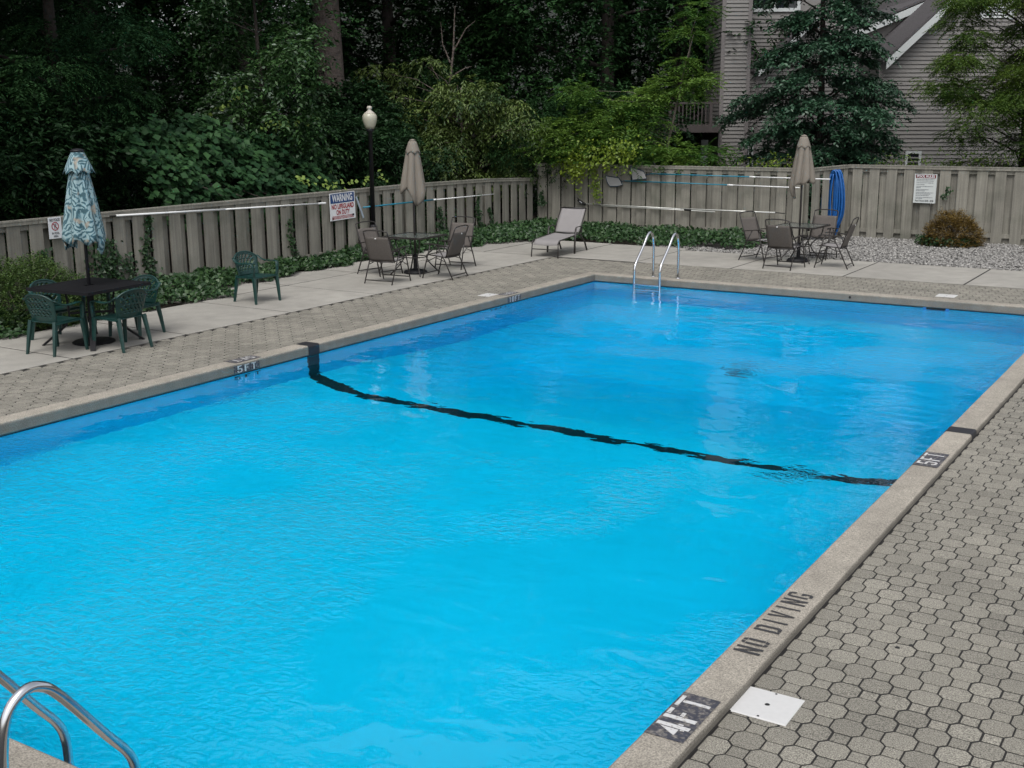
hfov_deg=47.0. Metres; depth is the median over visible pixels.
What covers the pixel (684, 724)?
pool coping
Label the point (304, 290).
concrete walk
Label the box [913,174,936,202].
sign
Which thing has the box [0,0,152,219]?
locust tree
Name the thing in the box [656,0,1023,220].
house
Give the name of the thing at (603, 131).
sumac tree
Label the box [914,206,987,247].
barberry shrub
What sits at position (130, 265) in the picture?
climbing ivy
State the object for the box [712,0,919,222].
spruce tree
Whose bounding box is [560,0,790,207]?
broadleaf tree
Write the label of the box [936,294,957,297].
skimmer lid
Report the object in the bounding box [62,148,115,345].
parasol
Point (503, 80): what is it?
broadleaf tree
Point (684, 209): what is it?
pool brush
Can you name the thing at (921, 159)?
garden plant
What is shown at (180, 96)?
hill
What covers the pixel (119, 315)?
plastic armchair
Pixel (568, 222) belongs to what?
chaise lounge
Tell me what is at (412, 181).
parasol
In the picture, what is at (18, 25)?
broadleaf tree
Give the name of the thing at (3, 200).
locust tree
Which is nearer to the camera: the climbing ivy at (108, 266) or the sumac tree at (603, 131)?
the climbing ivy at (108, 266)
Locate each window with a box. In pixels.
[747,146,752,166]
[753,0,800,11]
[904,151,921,165]
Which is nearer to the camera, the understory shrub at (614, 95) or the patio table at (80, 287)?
the patio table at (80, 287)
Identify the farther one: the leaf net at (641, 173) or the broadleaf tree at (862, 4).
the broadleaf tree at (862, 4)
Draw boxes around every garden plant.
[685,155,758,180]
[742,151,814,191]
[871,146,962,212]
[904,142,1022,230]
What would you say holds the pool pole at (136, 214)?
attached to the wooden fence at (16, 235)
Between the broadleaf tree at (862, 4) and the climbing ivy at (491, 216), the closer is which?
the climbing ivy at (491, 216)
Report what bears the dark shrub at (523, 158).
on the ground at (170, 304)
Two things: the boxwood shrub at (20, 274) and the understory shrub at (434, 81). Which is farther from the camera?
the understory shrub at (434, 81)
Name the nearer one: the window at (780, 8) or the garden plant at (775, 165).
the garden plant at (775, 165)
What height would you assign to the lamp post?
3.180 m
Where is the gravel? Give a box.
[655,235,1023,270]
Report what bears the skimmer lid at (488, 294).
on the paver deck
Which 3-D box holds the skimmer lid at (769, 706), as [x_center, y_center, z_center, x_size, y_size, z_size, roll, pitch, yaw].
[1.334,1.688,6.154,0.304,0.027,0.304,8,15,31]
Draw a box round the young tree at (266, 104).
[169,0,351,211]
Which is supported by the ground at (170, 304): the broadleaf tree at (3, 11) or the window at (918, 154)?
the broadleaf tree at (3, 11)
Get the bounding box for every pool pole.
[110,202,325,216]
[144,194,493,215]
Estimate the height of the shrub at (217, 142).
3.654 m
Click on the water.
(596, 525)
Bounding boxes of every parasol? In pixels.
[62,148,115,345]
[400,139,427,274]
[786,135,814,262]
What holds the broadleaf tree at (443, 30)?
on the ground at (170, 304)
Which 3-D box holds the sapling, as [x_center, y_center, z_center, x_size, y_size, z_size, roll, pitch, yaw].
[-1.826,-7.449,32.989,1.711,6.001,0.134,3,14,14]
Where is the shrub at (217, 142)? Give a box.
[106,85,387,260]
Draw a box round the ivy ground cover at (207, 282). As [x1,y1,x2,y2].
[0,216,766,338]
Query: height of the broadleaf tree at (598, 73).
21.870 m
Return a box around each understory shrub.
[0,83,134,293]
[19,63,223,253]
[271,103,398,245]
[286,72,429,232]
[344,123,466,235]
[376,67,534,221]
[531,78,707,221]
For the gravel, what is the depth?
25.06 m
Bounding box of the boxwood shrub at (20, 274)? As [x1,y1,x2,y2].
[0,249,105,332]
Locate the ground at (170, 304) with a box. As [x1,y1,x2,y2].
[0,184,1002,336]
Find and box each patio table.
[26,277,150,351]
[382,232,446,276]
[776,222,830,263]
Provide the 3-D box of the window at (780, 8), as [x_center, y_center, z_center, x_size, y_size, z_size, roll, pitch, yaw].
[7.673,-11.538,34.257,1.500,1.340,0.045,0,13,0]
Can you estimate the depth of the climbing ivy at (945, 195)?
26.93 m
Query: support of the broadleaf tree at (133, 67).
on the ground at (170, 304)
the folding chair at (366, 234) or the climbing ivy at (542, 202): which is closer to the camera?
the folding chair at (366, 234)
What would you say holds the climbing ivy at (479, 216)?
attached to the wooden fence at (16, 235)
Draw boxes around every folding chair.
[355,221,402,276]
[363,230,410,284]
[422,225,468,279]
[434,216,475,269]
[738,211,781,261]
[762,219,805,270]
[800,209,838,260]
[814,217,858,269]
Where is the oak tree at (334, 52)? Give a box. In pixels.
[312,0,350,226]
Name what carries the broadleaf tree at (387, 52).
on the ground at (170, 304)
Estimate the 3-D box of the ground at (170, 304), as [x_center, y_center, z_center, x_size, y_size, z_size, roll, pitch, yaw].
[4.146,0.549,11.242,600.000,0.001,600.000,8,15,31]
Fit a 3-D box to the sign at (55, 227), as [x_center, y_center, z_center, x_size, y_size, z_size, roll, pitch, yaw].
[-7.210,-2.465,18.576,0.012,0.335,0.240,8,15,31]
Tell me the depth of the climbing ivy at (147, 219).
20.17 m
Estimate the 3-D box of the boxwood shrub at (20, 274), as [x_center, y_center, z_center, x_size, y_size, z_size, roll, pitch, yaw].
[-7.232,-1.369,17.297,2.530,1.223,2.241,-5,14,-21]
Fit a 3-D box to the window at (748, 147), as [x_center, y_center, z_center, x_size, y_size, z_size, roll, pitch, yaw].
[6.898,-6.582,34.388,0.270,0.860,0.045,0,13,0]
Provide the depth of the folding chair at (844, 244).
22.66 m
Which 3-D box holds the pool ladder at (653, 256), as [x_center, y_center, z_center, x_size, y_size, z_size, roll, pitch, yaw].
[2.622,-1.691,21.394,0.610,2.109,0.865,8,15,31]
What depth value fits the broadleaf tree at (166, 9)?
29.55 m
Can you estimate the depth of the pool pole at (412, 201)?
26.66 m
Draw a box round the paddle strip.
[355,196,363,217]
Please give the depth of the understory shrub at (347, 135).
27.79 m
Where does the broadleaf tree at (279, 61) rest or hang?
on the ground at (170, 304)
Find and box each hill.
[0,5,403,209]
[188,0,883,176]
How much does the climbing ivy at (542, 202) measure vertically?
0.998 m
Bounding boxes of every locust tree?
[0,0,116,243]
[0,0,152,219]
[0,0,190,264]
[906,0,1023,185]
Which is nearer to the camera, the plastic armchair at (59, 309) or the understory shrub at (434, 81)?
the plastic armchair at (59, 309)
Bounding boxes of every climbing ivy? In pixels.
[34,247,58,276]
[82,238,133,279]
[122,251,140,279]
[138,215,162,280]
[285,219,299,257]
[435,206,448,230]
[474,194,483,227]
[487,207,493,224]
[534,190,547,216]
[940,186,953,208]
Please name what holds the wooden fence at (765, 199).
on the ground at (170, 304)
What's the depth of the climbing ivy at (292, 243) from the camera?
23.16 m
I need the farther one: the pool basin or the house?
the house
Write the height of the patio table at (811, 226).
0.744 m
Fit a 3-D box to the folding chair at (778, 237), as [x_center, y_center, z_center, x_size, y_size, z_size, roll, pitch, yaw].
[5.252,-2.717,22.702,0.618,0.987,0.718,10,17,38]
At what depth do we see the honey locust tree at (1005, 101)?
27.65 m
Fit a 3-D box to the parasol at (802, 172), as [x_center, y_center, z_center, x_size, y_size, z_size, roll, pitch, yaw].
[5.777,-3.701,23.517,0.493,2.515,0.493,8,15,31]
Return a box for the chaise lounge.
[531,207,586,257]
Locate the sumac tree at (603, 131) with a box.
[510,0,741,223]
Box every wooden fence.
[0,178,536,298]
[535,163,805,241]
[802,165,849,239]
[845,164,1023,245]
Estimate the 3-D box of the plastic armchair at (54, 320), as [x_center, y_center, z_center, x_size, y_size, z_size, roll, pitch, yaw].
[-5.929,-0.807,15.232,0.632,0.816,0.590,6,15,25]
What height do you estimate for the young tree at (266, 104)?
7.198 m
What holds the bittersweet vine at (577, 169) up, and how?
hanging from the wooden fence at (765, 199)
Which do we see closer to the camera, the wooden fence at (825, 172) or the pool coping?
the pool coping
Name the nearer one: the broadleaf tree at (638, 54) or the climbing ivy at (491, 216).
the climbing ivy at (491, 216)
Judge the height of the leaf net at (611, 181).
0.283 m
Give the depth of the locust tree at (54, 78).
21.71 m
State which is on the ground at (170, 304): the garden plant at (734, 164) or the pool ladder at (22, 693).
the garden plant at (734, 164)
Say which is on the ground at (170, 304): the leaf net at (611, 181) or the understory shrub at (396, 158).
the understory shrub at (396, 158)
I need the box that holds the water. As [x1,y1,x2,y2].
[0,281,1023,767]
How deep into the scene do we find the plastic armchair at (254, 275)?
19.22 m
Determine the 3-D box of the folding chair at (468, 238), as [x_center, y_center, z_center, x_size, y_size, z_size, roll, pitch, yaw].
[-1.104,-2.779,23.153,0.618,0.987,0.718,6,15,25]
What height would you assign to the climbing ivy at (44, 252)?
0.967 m
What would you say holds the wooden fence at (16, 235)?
on the ground at (170, 304)
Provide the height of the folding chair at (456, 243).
0.987 m
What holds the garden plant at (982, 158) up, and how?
on the ground at (170, 304)
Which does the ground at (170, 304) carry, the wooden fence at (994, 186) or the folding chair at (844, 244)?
the wooden fence at (994, 186)
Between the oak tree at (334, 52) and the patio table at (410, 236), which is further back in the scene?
the oak tree at (334, 52)
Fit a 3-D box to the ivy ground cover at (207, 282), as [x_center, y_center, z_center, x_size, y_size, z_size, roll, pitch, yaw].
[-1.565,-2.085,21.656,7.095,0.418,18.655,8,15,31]
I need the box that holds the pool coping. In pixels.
[0,272,1023,767]
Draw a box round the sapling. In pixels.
[432,6,474,142]
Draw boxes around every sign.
[47,217,61,238]
[329,191,355,220]
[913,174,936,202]
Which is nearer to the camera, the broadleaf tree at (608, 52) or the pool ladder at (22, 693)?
the pool ladder at (22, 693)
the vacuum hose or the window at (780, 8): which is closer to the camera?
the vacuum hose
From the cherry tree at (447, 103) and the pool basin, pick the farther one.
the cherry tree at (447, 103)
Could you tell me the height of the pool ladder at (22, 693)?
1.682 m
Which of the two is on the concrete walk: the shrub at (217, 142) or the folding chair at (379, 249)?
the folding chair at (379, 249)
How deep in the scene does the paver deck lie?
7.55 m
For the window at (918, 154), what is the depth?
32.41 m
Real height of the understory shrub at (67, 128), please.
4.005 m
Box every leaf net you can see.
[606,175,799,187]
[630,166,829,179]
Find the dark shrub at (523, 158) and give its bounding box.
[483,92,588,217]
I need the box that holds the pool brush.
[577,198,784,213]
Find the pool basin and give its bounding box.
[0,281,1023,436]
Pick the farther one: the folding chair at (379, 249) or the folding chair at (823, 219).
the folding chair at (823, 219)
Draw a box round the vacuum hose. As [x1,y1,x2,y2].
[821,169,844,234]
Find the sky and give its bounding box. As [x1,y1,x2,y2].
[104,1,308,33]
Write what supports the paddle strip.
hanging from the wooden fence at (16, 235)
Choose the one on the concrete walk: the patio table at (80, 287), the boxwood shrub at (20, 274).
the patio table at (80, 287)
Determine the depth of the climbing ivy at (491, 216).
29.07 m
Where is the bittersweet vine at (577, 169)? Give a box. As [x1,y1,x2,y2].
[537,124,660,204]
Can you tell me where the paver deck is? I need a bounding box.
[0,257,1023,767]
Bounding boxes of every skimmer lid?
[478,293,497,296]
[730,686,804,725]
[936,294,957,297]
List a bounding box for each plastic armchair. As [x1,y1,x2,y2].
[22,293,88,356]
[28,279,89,339]
[89,288,153,352]
[106,274,165,338]
[231,251,280,304]
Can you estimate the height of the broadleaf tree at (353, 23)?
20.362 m
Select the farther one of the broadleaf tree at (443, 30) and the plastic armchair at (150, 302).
the broadleaf tree at (443, 30)
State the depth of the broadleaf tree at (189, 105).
28.57 m
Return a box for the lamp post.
[362,106,376,227]
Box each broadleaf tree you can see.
[0,0,61,81]
[0,0,284,237]
[0,3,99,242]
[11,0,295,217]
[92,0,372,238]
[128,2,369,142]
[219,0,464,178]
[246,0,540,195]
[342,0,599,198]
[375,0,633,215]
[448,0,708,212]
[508,1,697,192]
[559,0,706,199]
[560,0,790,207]
[671,0,884,134]
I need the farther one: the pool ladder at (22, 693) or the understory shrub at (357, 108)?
the understory shrub at (357, 108)
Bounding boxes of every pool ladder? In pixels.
[0,670,140,767]
[633,231,680,288]
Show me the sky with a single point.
(308, 1)
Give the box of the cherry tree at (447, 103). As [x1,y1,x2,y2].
[348,56,560,222]
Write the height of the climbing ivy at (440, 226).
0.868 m
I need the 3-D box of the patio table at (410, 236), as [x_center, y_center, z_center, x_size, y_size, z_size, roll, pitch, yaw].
[-1.841,-2.452,22.326,0.880,0.744,0.880,7,15,29]
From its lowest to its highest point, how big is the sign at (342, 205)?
0.560 m
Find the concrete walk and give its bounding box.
[0,240,1023,374]
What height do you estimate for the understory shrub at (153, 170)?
4.733 m
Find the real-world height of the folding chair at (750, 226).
0.987 m

